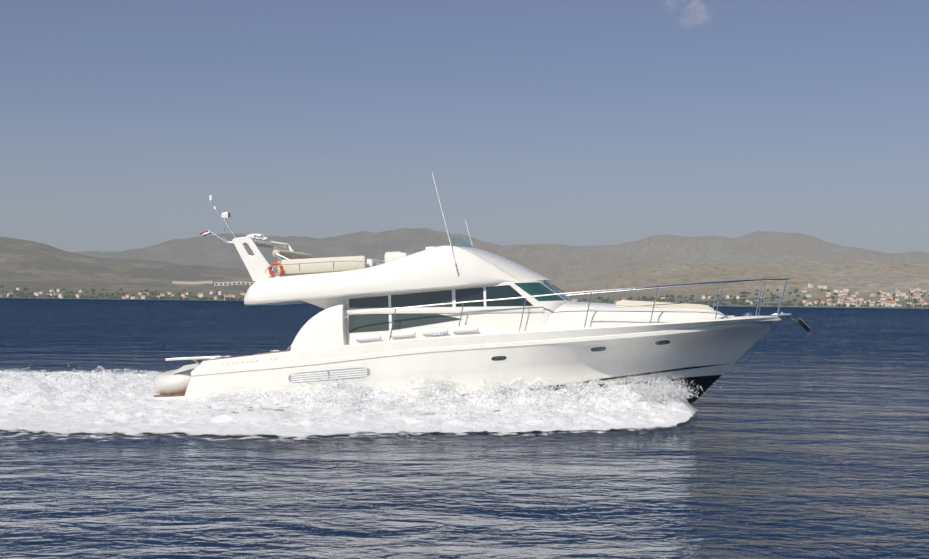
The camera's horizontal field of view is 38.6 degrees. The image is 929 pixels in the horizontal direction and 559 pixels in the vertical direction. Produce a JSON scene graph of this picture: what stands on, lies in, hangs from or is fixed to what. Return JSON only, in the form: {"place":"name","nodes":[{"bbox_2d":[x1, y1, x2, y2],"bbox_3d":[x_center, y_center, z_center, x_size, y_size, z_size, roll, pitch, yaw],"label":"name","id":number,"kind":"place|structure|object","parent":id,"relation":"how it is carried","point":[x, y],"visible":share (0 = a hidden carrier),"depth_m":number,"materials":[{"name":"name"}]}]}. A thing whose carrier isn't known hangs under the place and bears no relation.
{"place":"outdoors","nodes":[
{"label":"outdoors","id":0,"kind":"place"},
{"bbox_2d":[0,298,928,558],"bbox_3d":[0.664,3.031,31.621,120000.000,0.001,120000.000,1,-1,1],"label":"sea","id":1,"kind":"structure","parent":0,"point":[790,439],"depth_m":19.35,"materials":[{"name":"blue liquid"}]},
{"bbox_2d":[0,363,720,443],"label":"wake","id":2,"kind":"object","parent":1,"relation":"on","point":[81,401],"visible":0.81,"depth_m":28.38,"materials":[{"name":"liquid"}]},
{"bbox_2d":[153,173,811,403],"bbox_3d":[0.141,0.481,31.781,15.789,5.796,4.488,-3,-1,8],"label":"boat","id":3,"kind":"object","parent":1,"relation":"on","point":[462,311],"visible":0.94,"depth_m":30.04,"materials":[{"name":"white plastic"}]},
{"bbox_2d":[0,228,928,308],"bbox_3d":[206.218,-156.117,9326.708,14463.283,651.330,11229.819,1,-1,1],"label":"land","id":4,"kind":"structure","parent":0,"point":[800,261],"depth_m":6032.61,"materials":[{"name":"soil"}]},
{"bbox_2d":[0,281,928,306],"bbox_3d":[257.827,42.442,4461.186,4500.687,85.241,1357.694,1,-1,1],"label":"town","id":5,"kind":"object","parent":4,"relation":"on","point":[853,301],"visible":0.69,"depth_m":4349.78},
{"bbox_2d":[0,285,928,307],"bbox_3d":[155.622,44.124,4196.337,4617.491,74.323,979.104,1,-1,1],"label":"trees","id":6,"kind":"object","parent":4,"relation":"on","point":[92,290],"visible":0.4,"depth_m":4296.93,"materials":[{"name":"green plant"}]},
{"bbox_2d":[0,0,928,252],"label":"sky","id":7,"kind":"structure","parent":0,"point":[563,122],"materials":[{"name":"blue"}]}
]}

